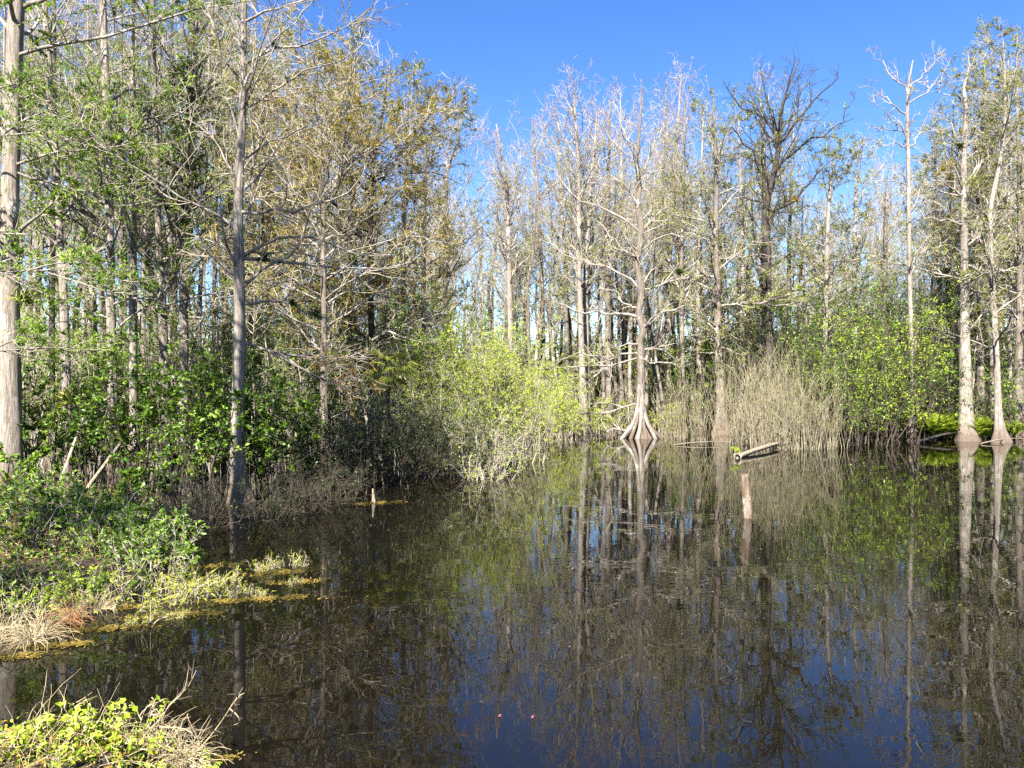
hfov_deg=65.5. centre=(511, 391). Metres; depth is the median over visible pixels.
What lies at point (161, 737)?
seedling
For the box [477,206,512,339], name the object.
cypress tree
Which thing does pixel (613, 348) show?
cypress tree
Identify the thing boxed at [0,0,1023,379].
sky
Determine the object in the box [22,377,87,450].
undergrowth shrub
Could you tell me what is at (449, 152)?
cypress tree
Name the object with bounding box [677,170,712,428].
cypress tree
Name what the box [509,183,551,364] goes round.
cypress tree
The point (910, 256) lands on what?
cypress tree
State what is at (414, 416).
thicket shrub
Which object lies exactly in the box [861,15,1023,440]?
cypress tree
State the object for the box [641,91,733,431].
cypress tree
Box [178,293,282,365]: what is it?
understory tree
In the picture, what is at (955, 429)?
fern
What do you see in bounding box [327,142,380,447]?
cypress tree
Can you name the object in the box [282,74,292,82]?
air plant
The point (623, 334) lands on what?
cypress tree
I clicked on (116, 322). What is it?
understory tree
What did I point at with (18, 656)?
weed mat
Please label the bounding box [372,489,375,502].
snag
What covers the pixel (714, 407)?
undergrowth shrub
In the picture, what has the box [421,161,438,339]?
cypress tree
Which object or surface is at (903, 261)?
cypress tree
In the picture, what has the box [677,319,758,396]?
understory tree
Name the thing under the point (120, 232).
cypress tree
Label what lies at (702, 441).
fallen branch
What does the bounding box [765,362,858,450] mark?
reed clump
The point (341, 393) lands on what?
understory tree
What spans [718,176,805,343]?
cypress tree
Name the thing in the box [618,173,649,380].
cypress tree
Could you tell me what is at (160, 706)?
seedling
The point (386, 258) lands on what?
cypress tree
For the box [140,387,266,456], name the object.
undergrowth shrub
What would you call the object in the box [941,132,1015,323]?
cypress tree
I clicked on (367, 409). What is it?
undergrowth shrub
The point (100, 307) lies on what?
cypress tree
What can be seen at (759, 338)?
shrub
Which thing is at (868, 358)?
waterside shrub
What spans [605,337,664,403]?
understory tree
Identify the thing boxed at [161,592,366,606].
weed mat
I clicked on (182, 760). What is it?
dry grass
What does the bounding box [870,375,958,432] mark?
undergrowth shrub
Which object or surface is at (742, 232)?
cypress tree
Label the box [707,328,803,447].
reed clump
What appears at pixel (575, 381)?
evergreen tree
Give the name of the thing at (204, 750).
seedling
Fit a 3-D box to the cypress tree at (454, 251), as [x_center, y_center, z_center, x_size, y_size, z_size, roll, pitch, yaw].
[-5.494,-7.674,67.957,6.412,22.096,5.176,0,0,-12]
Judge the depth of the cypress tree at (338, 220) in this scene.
53.89 m
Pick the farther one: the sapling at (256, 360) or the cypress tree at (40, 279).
the cypress tree at (40, 279)
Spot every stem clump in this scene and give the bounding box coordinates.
[23,399,79,480]
[46,405,107,474]
[91,411,191,472]
[163,418,229,473]
[247,418,334,471]
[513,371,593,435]
[568,376,665,434]
[615,377,682,433]
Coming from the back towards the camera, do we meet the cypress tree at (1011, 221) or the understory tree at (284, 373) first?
the cypress tree at (1011, 221)
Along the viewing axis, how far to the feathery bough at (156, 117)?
28.08 m
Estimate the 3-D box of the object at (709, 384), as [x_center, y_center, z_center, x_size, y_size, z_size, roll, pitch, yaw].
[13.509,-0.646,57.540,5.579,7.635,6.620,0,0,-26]
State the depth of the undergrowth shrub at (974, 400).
57.01 m
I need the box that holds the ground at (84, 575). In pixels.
[0,423,889,767]
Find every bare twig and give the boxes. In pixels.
[59,690,174,731]
[113,551,146,594]
[149,602,166,625]
[156,659,200,723]
[160,726,221,763]
[203,688,243,745]
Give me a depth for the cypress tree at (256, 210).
41.05 m
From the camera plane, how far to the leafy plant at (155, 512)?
16.07 m
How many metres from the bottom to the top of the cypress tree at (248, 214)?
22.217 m
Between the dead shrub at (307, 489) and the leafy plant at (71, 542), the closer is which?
the leafy plant at (71, 542)
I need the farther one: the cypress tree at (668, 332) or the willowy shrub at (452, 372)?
the cypress tree at (668, 332)
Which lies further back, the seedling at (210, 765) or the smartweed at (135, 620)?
the smartweed at (135, 620)
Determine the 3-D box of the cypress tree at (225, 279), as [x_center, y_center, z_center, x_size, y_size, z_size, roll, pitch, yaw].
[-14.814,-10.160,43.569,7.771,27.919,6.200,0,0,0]
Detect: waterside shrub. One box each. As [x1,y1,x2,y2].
[769,315,877,442]
[773,269,913,444]
[816,293,958,445]
[819,273,988,440]
[827,346,942,447]
[850,311,976,445]
[956,365,1010,420]
[982,358,1023,439]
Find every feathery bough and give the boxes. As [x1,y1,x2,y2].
[0,53,115,163]
[0,189,142,322]
[0,301,131,386]
[104,69,197,151]
[371,277,456,358]
[539,340,636,399]
[582,393,635,426]
[721,284,815,314]
[955,258,1020,284]
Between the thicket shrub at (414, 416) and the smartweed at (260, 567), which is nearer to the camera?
the smartweed at (260, 567)
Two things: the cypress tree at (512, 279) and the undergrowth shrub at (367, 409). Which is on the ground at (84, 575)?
the cypress tree at (512, 279)
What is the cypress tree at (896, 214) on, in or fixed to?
on the ground at (84, 575)
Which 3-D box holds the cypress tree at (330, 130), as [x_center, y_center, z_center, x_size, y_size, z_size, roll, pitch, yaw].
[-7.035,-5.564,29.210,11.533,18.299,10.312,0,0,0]
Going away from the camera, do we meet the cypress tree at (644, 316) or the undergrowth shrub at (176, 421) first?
the undergrowth shrub at (176, 421)
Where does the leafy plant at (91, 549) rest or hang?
on the ground at (84, 575)
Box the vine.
[109,38,225,236]
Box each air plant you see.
[4,284,40,308]
[54,385,81,408]
[253,249,270,264]
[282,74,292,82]
[286,296,297,308]
[306,306,324,322]
[347,254,361,266]
[672,265,687,276]
[790,194,801,204]
[952,140,966,151]
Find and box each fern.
[811,425,848,440]
[825,418,862,439]
[841,426,873,440]
[864,426,882,439]
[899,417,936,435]
[901,414,952,437]
[908,412,959,439]
[920,410,957,418]
[921,413,960,439]
[945,414,957,438]
[970,417,993,436]
[974,415,1006,440]
[992,421,1023,437]
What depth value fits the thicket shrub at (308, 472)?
23.56 m
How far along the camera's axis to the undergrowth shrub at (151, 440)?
35.62 m
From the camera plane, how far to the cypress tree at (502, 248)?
71.49 m
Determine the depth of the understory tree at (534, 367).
68.32 m
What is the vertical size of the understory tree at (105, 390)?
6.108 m
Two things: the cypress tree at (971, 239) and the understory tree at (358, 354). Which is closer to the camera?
the understory tree at (358, 354)
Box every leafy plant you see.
[0,467,53,495]
[0,468,51,515]
[0,490,51,524]
[0,493,82,553]
[0,505,51,560]
[0,551,68,596]
[0,557,26,576]
[0,576,43,618]
[0,577,68,615]
[3,478,98,533]
[4,517,96,557]
[12,461,83,506]
[19,544,84,594]
[21,580,96,618]
[31,491,116,533]
[35,554,94,597]
[42,476,110,500]
[47,583,92,615]
[48,566,112,597]
[52,481,153,535]
[52,514,115,556]
[63,482,100,515]
[63,583,122,618]
[69,513,152,559]
[77,481,142,520]
[80,494,182,544]
[86,551,151,602]
[96,492,169,537]
[97,520,168,578]
[101,560,170,603]
[110,500,190,549]
[117,523,199,576]
[124,507,209,565]
[135,502,177,544]
[150,550,199,585]
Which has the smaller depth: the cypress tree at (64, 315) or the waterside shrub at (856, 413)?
the cypress tree at (64, 315)
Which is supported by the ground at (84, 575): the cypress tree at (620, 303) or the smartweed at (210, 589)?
the cypress tree at (620, 303)
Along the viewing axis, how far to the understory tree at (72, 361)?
42.67 m
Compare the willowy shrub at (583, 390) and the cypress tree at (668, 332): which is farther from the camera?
the cypress tree at (668, 332)
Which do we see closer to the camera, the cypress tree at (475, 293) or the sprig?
the sprig
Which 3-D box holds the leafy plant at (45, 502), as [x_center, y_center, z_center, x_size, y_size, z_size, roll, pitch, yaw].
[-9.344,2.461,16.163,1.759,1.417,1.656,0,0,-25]
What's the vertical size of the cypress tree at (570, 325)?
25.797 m
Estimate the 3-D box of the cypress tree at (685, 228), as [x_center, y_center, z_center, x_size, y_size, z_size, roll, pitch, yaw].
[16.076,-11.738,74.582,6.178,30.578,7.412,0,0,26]
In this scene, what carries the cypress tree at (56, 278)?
on the ground at (84, 575)
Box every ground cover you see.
[0,480,168,587]
[0,481,169,579]
[0,709,152,767]
[0,712,153,767]
[0,712,159,767]
[0,720,158,767]
[1,490,166,585]
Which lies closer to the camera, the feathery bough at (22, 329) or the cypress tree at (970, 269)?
the feathery bough at (22, 329)
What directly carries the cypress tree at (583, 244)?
on the ground at (84, 575)
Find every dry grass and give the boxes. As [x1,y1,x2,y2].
[0,597,86,656]
[0,601,44,640]
[71,579,129,616]
[116,709,174,753]
[122,693,215,767]
[142,715,232,767]
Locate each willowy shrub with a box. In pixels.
[373,314,497,463]
[391,291,567,467]
[411,326,516,464]
[454,314,573,461]
[506,351,575,446]
[522,372,587,437]
[542,382,587,439]
[586,398,629,435]
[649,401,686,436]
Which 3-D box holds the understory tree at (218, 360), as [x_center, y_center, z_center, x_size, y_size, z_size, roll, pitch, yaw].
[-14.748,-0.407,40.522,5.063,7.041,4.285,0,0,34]
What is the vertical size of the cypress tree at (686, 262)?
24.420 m
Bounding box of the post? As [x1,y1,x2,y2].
[741,474,751,518]
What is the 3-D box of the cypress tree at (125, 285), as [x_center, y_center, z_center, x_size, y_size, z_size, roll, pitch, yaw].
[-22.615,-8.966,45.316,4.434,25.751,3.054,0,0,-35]
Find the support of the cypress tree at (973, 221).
on the ground at (84, 575)
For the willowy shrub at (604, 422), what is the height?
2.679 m
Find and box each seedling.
[0,714,78,761]
[0,720,43,765]
[17,711,87,757]
[24,697,125,751]
[49,713,113,767]
[51,703,135,751]
[56,698,139,741]
[72,695,169,746]
[80,715,155,765]
[92,715,136,730]
[103,725,176,767]
[143,737,187,767]
[157,748,211,767]
[173,758,221,767]
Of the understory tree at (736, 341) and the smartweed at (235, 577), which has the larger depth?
the understory tree at (736, 341)
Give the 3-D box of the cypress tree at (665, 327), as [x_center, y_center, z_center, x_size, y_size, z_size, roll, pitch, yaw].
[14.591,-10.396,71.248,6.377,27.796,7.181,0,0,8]
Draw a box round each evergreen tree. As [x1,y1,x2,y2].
[549,339,605,428]
[625,328,705,428]
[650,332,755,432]
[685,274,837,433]
[686,293,783,421]
[743,274,852,431]
[750,267,863,425]
[841,252,978,431]
[893,295,1001,401]
[944,302,1023,396]
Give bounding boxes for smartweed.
[121,609,157,625]
[135,582,187,613]
[143,568,226,600]
[154,606,191,619]
[155,573,223,603]
[169,569,233,595]
[207,565,243,586]
[221,579,254,599]
[246,558,275,572]
[251,585,276,598]
[264,549,311,569]
[285,575,305,586]
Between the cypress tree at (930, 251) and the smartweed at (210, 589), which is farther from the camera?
the cypress tree at (930, 251)
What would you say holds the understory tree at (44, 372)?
on the water
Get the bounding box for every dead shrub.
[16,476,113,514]
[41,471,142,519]
[78,466,231,528]
[151,460,267,529]
[219,466,329,522]
[261,441,364,514]
[268,437,381,505]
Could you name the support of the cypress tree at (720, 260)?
on the ground at (84, 575)
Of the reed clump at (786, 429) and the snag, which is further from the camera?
the reed clump at (786, 429)
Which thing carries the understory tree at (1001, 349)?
on the ground at (84, 575)
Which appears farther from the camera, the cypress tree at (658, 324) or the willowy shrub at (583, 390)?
the cypress tree at (658, 324)
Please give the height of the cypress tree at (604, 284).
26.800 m
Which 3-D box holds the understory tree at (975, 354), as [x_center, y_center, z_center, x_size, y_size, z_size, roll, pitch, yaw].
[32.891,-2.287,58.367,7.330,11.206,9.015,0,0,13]
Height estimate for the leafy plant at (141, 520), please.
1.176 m
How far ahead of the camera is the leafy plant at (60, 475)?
19.38 m
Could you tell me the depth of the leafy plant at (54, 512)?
15.59 m
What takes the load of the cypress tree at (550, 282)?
on the ground at (84, 575)
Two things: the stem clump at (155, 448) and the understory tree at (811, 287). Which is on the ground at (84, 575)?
the understory tree at (811, 287)
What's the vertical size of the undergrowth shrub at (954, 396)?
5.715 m
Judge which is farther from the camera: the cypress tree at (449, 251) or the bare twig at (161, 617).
the cypress tree at (449, 251)
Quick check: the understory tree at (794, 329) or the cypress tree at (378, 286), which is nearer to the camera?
the cypress tree at (378, 286)
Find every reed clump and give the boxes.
[641,367,709,438]
[667,369,739,440]
[684,338,810,440]
[688,344,791,444]
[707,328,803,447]
[729,335,852,450]
[730,338,837,439]
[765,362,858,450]
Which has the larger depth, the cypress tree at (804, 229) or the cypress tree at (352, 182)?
the cypress tree at (804, 229)
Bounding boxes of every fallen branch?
[57,417,83,487]
[86,417,140,487]
[432,453,465,479]
[673,441,737,444]
[919,432,957,442]
[981,438,1023,443]
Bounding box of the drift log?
[733,442,778,458]
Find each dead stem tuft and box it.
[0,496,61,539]
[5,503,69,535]
[41,592,98,630]
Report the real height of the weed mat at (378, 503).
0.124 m
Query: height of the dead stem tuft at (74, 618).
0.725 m
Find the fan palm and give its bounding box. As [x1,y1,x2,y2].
[361,346,422,475]
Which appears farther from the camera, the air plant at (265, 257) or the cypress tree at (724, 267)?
the cypress tree at (724, 267)
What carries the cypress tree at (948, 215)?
on the ground at (84, 575)
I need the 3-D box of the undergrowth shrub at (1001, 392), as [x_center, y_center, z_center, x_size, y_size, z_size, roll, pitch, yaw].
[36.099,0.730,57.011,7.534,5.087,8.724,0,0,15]
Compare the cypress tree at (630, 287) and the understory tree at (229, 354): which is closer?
the understory tree at (229, 354)
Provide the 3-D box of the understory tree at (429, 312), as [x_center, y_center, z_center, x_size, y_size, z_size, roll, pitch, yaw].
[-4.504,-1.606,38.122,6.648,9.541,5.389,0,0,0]
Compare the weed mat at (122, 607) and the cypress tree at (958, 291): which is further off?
the cypress tree at (958, 291)
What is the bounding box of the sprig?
[730,446,740,452]
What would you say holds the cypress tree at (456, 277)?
in the water
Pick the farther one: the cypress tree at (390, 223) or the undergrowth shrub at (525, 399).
the cypress tree at (390, 223)
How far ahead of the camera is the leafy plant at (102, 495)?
17.44 m
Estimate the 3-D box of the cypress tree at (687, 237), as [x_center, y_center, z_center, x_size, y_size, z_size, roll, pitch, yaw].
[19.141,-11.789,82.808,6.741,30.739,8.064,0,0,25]
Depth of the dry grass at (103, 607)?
10.84 m
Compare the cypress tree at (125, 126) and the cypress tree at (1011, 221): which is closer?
the cypress tree at (125, 126)
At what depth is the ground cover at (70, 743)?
6.27 m
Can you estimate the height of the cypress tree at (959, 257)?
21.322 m
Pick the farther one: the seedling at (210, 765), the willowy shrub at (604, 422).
the willowy shrub at (604, 422)
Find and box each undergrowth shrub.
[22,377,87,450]
[37,374,173,456]
[126,408,178,456]
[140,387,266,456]
[144,389,251,456]
[329,384,408,442]
[329,396,366,446]
[336,391,396,427]
[359,391,424,449]
[460,364,556,432]
[487,369,556,427]
[554,381,601,424]
[597,405,635,429]
[614,399,652,425]
[622,394,668,427]
[644,385,703,418]
[644,389,696,422]
[686,402,715,428]
[690,385,745,427]
[692,391,752,427]
[734,376,818,421]
[775,385,816,431]
[791,384,861,430]
[869,359,976,432]
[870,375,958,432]
[899,383,974,421]
[927,387,1011,418]
[957,367,1012,425]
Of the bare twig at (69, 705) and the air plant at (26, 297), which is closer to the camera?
the bare twig at (69, 705)
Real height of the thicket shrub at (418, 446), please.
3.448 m
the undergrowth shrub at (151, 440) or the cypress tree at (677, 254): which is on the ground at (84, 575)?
the cypress tree at (677, 254)
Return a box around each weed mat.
[0,648,70,661]
[7,638,111,649]
[50,624,175,633]
[77,602,163,613]
[113,609,218,620]
[158,562,262,570]
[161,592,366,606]
[197,750,256,763]
[228,567,323,576]
[267,577,347,584]
[341,499,407,504]
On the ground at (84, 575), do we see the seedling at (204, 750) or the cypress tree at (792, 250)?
the cypress tree at (792, 250)
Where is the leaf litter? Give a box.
[0,498,154,767]
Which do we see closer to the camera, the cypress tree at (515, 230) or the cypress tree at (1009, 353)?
the cypress tree at (1009, 353)
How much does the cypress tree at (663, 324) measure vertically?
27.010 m
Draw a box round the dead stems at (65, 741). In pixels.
[0,479,172,767]
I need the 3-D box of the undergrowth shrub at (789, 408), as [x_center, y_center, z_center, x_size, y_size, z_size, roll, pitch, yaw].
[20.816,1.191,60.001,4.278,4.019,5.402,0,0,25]
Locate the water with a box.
[0,428,1023,767]
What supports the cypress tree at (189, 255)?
on the ground at (84, 575)
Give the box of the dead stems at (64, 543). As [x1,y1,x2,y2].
[0,472,191,588]
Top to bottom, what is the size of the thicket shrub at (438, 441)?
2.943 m
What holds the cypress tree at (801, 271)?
on the ground at (84, 575)
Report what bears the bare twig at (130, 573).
on the water
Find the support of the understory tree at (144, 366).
on the water
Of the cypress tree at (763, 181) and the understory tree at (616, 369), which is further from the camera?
the understory tree at (616, 369)
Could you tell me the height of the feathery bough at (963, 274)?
2.010 m
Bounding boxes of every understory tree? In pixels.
[20,268,90,416]
[20,269,98,459]
[21,291,169,386]
[21,302,95,463]
[21,323,80,450]
[22,303,150,450]
[22,323,100,405]
[41,325,146,458]
[71,326,128,457]
[72,305,226,449]
[76,344,140,454]
[77,250,271,459]
[93,288,231,442]
[95,316,188,454]
[97,297,149,366]
[118,316,232,455]
[148,310,255,446]
[149,289,208,382]
[167,239,355,464]
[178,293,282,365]
[178,297,277,369]
[188,288,285,457]
[190,313,256,449]
[205,305,305,451]
[220,217,358,449]
[221,277,366,466]
[221,304,346,455]
[244,197,406,450]
[260,307,337,389]
[276,299,357,449]
[311,312,387,399]
[327,289,440,457]
[329,289,419,451]
[360,274,468,448]
[361,275,505,441]
[376,282,461,439]
[378,296,469,385]
[400,290,520,438]
[426,285,518,369]
[453,299,534,362]
[479,295,558,388]
[507,343,552,387]
[514,328,575,419]
[518,321,576,375]
[523,328,593,385]
[546,313,605,372]
[550,324,635,416]
[554,317,605,395]
[571,304,646,385]
[571,332,627,415]
[598,333,644,402]
[604,344,650,411]
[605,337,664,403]
[613,303,696,410]
[636,314,691,369]
[643,321,707,400]
[644,330,703,407]
[671,272,818,427]
[671,293,735,354]
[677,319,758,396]
[692,267,814,377]
[727,279,851,399]
[728,284,797,369]
[744,310,829,389]
[747,279,874,403]
[774,280,852,389]
[785,276,918,369]
[817,315,903,421]
[830,319,905,431]
[846,289,956,425]
[850,271,974,428]
[860,281,989,422]
[904,292,1013,417]
[927,300,1023,380]
[958,312,1023,419]
[970,268,1023,420]
[976,280,1023,367]
[984,318,1023,408]
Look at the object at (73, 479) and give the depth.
18.14 m
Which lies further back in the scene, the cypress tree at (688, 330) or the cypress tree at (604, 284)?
the cypress tree at (688, 330)
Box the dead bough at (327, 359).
[259,312,389,422]
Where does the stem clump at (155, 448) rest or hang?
on the water
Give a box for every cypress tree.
[0,0,67,224]
[0,0,123,446]
[0,0,157,479]
[0,0,170,463]
[0,0,262,468]
[0,0,284,475]
[0,0,288,494]
[0,9,78,252]
[0,19,97,279]
[0,42,36,322]
[1,0,84,450]
[1,23,114,374]
[1,38,76,445]
[19,0,88,364]
[20,11,59,342]
[23,131,49,346]
[24,0,127,396]
[30,0,166,443]
[32,0,143,353]
[37,2,114,416]
[39,3,140,380]
[46,0,266,470]
[47,0,270,453]
[60,0,223,453]
[61,1,126,296]
[65,0,434,503]
[66,0,223,394]
[66,11,129,345]
[70,5,143,364]
[75,23,108,349]
[84,1,194,348]
[91,32,211,426]
[102,43,145,359]
[107,0,166,382]
[107,8,213,292]
[109,46,236,353]
[111,0,303,464]
[112,17,149,330]
[122,28,227,353]
[124,48,238,334]
[138,0,286,447]
[141,0,284,411]
[158,25,199,364]
[162,0,473,473]
[163,1,256,346]
[171,0,352,443]
[176,69,204,347]
[177,0,295,430]
[177,0,310,438]
[179,28,257,302]
[186,2,278,392]
[190,17,318,328]
[192,67,430,458]
[193,30,398,391]
[195,32,282,363]
[198,22,277,293]
[199,110,213,348]
[200,0,318,344]
[206,24,249,276]
[219,42,277,339]
[220,18,310,318]
[220,70,318,318]
[224,29,472,463]
[228,26,318,323]
[244,37,305,441]
[254,140,335,299]
[272,16,439,457]
[274,6,445,438]
[277,153,358,353]
[278,135,354,392]
[288,41,482,455]
[294,136,367,442]
[296,135,319,380]
[313,146,374,347]
[323,126,348,275]
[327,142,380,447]
[330,164,399,384]
[331,165,378,364]
[353,163,410,396]
[353,183,408,393]
[354,161,393,435]
[373,186,411,352]
[376,76,506,448]
[376,198,428,371]
[384,180,398,329]
[384,184,453,404]
[388,71,518,407]
[396,166,451,342]
[401,199,470,340]
[406,204,416,291]
[411,177,479,376]
[413,183,466,328]
[418,197,475,340]
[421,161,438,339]
[426,157,472,362]
[428,162,474,350]
[428,204,467,352]
[449,224,470,336]
[454,201,491,380]
[456,95,558,430]
[457,187,492,368]
[459,228,495,357]
[463,194,492,379]
[468,219,486,365]
[469,179,510,395]
[473,224,500,324]
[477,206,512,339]
[477,235,495,333]
[484,172,542,349]
[485,176,529,310]
[491,138,560,371]
[491,171,546,364]
[492,177,536,335]
[492,214,525,334]
[492,217,513,349]
[495,214,525,386]
[497,107,587,428]
[506,189,567,418]
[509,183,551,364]
[510,106,616,423]
[512,169,547,430]
[512,184,544,353]
[520,172,540,347]
[522,160,570,429]
[523,74,652,431]
[524,79,717,438]
[526,125,592,378]
[529,56,630,432]
[536,175,566,398]
[537,167,597,378]
[538,169,575,361]
[541,188,562,365]
[547,173,610,353]
[548,143,587,415]
[550,82,652,430]
[551,154,612,310]
[555,180,602,327]
[557,125,628,316]
[559,161,600,395]
[562,136,620,395]
[576,207,602,407]
[583,160,616,428]
[584,118,632,407]
[586,76,657,425]
[590,174,625,376]
[593,209,616,352]
[595,122,637,428]
[595,176,665,423]
[599,114,655,372]
[600,164,668,342]
[601,176,630,399]
[609,217,635,333]
[615,177,647,336]
[617,138,697,429]
[618,75,697,428]
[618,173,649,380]
[619,159,669,431]
[627,49,708,428]
[628,169,664,422]
[629,140,679,343]
[629,171,689,414]
[633,151,697,375]
[637,122,695,388]
[640,86,761,431]
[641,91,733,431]
[641,127,678,383]
[643,119,710,394]
[644,133,712,416]
[647,104,712,353]
[650,137,688,390]
[655,154,696,350]
[657,75,797,434]
[658,177,687,311]
[661,182,708,356]
[667,137,712,310]
[672,207,691,347]
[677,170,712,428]
[684,189,746,400]
[685,103,751,376]
[685,178,707,428]
[686,166,723,427]
[688,80,803,432]
[693,151,733,357]
[693,169,758,314]
[699,159,755,423]
[700,174,731,306]
[703,43,855,434]
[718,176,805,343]
[720,190,785,345]
[721,53,810,432]
[727,179,761,344]
[729,163,758,293]
[731,159,794,428]
[731,162,813,333]
[735,149,784,355]
[736,165,759,405]
[745,86,837,428]
[751,140,792,324]
[751,170,795,332]
[756,173,823,321]
[771,120,919,424]
[771,161,845,375]
[782,202,798,292]
[786,218,815,333]
[788,194,807,399]
[790,197,852,419]
[792,162,823,318]
[792,223,838,319]
[797,181,863,333]
[799,200,847,312]
[803,123,929,426]
[813,215,842,421]
[816,213,866,319]
[819,203,845,342]
[824,235,865,345]
[830,128,942,431]
[830,229,868,421]
[833,218,863,382]
[839,218,870,362]
[843,221,891,420]
[847,201,897,313]
[849,41,958,440]
[857,174,905,333]
[857,175,893,331]
[858,107,1006,408]
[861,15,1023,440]
[864,176,907,356]
[864,208,902,305]
[865,228,902,334]
[866,210,926,335]
[869,165,898,347]
[869,195,957,434]
[870,247,881,356]
[880,169,958,329]
[884,143,928,316]
[887,102,1000,411]
[888,220,908,341]
[893,143,944,347]
[903,146,988,411]
[905,24,1023,417]
[906,182,975,335]
[913,145,1006,326]
[919,152,956,321]
[920,170,951,310]
[931,20,1023,442]
[932,143,1015,303]
[936,25,1023,436]
[937,153,1015,364]
[938,149,1004,407]
[940,128,1010,338]
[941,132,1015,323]
[942,167,995,389]
[943,31,1023,421]
[946,106,1007,420]
[947,180,971,362]
[955,96,1016,310]
[966,90,1023,324]
[967,113,1016,340]
[969,116,988,305]
[974,136,1016,286]
[984,70,1023,364]
[986,126,1023,353]
[994,134,1023,290]
[997,133,1023,317]
[1003,106,1023,319]
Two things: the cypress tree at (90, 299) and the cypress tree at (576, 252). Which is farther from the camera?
the cypress tree at (576, 252)
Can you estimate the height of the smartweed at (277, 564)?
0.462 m
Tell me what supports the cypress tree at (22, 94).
on the ground at (84, 575)
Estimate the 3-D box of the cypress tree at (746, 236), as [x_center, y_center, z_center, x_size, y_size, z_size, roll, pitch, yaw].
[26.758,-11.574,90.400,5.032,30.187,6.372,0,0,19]
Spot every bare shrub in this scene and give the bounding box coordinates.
[427,406,536,477]
[452,397,540,473]
[462,445,530,482]
[486,395,563,463]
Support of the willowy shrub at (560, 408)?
on the water
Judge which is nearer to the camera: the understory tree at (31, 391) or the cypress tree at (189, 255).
the understory tree at (31, 391)
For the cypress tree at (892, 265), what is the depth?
113.06 m
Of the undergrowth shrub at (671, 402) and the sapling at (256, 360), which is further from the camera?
the undergrowth shrub at (671, 402)
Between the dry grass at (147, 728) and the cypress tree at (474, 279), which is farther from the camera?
the cypress tree at (474, 279)
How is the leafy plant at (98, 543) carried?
on the ground at (84, 575)
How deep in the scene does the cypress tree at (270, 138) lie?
53.33 m
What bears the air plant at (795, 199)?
attached to the cypress tree at (771, 181)
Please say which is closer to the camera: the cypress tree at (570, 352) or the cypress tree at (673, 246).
the cypress tree at (570, 352)
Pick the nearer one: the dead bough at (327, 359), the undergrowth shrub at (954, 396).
the dead bough at (327, 359)
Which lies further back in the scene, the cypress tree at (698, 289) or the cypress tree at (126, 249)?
the cypress tree at (698, 289)
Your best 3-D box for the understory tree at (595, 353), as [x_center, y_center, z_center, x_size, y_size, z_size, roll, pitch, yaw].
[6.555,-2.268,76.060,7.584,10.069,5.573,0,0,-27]
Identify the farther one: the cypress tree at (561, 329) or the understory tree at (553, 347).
the understory tree at (553, 347)
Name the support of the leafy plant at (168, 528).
on the ground at (84, 575)
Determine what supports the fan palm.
in the water
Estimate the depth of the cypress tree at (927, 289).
58.45 m
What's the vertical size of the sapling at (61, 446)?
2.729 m
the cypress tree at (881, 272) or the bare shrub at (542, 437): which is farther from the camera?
the cypress tree at (881, 272)
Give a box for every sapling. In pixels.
[0,441,44,494]
[15,355,99,488]
[33,339,132,490]
[39,404,111,484]
[76,333,231,496]
[76,363,179,493]
[108,448,182,505]
[119,322,271,499]
[134,381,279,504]
[153,446,204,508]
[208,346,326,499]
[246,395,336,493]
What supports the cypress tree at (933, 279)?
on the ground at (84, 575)
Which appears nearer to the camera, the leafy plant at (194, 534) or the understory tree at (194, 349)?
the leafy plant at (194, 534)
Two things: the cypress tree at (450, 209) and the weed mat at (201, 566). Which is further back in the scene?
the cypress tree at (450, 209)
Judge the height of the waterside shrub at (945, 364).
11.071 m
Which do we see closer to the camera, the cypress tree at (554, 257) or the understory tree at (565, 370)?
the understory tree at (565, 370)
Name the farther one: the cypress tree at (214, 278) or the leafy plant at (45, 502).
the cypress tree at (214, 278)
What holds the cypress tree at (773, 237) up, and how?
on the ground at (84, 575)
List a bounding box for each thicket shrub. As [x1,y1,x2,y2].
[246,405,348,492]
[271,356,387,482]
[292,389,411,487]
[310,396,416,483]
[343,345,483,475]
[349,383,485,480]
[390,378,499,469]
[390,397,496,478]
[423,424,509,477]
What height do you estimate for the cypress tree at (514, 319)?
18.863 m
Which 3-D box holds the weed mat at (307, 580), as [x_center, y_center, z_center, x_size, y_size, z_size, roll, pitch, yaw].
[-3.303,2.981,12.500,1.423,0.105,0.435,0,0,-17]
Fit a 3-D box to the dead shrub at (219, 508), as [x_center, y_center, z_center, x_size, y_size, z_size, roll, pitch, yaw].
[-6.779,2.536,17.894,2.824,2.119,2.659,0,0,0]
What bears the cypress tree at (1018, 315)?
on the ground at (84, 575)
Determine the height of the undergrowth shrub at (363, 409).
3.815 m
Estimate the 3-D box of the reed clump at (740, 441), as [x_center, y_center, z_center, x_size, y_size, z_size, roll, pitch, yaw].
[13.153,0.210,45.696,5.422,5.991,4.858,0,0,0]
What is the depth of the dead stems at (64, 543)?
13.29 m
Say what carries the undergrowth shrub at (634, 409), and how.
on the water
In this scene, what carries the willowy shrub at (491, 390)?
on the water
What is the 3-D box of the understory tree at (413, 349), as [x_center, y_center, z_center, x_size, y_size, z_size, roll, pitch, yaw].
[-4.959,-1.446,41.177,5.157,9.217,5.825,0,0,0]
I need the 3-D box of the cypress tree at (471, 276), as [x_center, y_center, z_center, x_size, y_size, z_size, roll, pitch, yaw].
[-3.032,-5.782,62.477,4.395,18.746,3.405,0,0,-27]
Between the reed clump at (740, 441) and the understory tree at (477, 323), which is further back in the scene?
the understory tree at (477, 323)
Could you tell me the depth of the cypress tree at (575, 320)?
105.72 m
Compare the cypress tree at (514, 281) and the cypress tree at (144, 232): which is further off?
the cypress tree at (514, 281)

